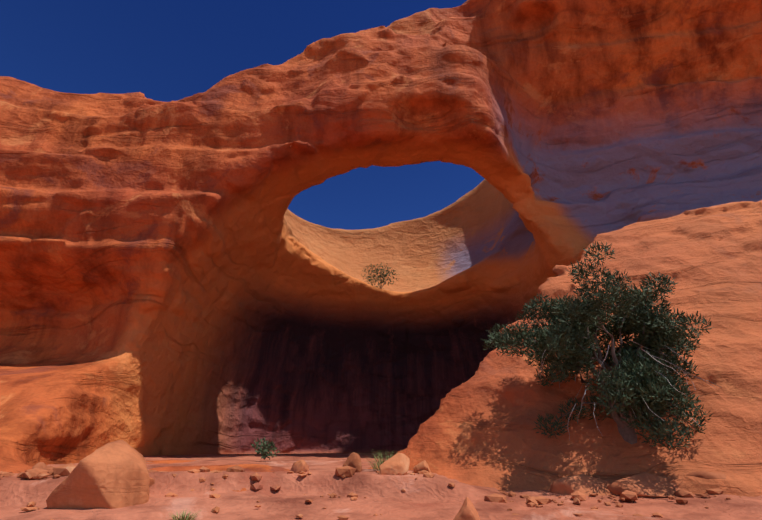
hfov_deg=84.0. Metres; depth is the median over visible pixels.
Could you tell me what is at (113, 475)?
boulder
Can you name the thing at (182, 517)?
grass
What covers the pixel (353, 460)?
boulder
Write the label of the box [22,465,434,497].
stones
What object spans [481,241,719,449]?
juniper tree
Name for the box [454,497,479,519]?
boulder
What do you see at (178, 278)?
sandstone arch cliff
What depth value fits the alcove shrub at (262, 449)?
12.91 m
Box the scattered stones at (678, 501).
[492,491,744,517]
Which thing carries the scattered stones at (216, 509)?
on the slickrock ground at (435, 497)
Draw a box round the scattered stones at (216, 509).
[0,471,460,519]
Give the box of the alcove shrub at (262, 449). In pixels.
[251,437,279,459]
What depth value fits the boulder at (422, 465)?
9.12 m
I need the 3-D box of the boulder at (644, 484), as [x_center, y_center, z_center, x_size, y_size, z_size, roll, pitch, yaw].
[5.135,4.240,7.993,1.611,0.404,1.092,-16,-29,32]
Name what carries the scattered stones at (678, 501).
on the slickrock ground at (435, 497)
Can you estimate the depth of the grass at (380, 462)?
9.73 m
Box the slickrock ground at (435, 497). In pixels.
[0,453,761,519]
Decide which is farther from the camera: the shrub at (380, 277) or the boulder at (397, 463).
the shrub at (380, 277)
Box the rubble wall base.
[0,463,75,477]
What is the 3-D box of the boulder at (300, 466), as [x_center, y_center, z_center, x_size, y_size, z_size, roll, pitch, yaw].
[-1.739,4.483,9.188,0.486,0.270,0.455,-12,-27,25]
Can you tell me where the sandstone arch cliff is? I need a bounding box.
[0,0,761,496]
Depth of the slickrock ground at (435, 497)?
7.54 m
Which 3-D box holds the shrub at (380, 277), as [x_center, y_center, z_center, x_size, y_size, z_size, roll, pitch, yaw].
[-0.119,1.165,28.847,2.641,1.786,2.183,-13,-27,27]
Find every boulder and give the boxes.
[32,462,47,468]
[46,440,149,508]
[290,460,308,472]
[343,452,361,471]
[379,453,409,474]
[413,460,430,472]
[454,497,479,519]
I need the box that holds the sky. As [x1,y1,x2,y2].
[0,0,484,229]
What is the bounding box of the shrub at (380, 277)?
[362,263,398,288]
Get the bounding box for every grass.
[168,510,202,519]
[358,448,410,470]
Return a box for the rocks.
[484,488,741,506]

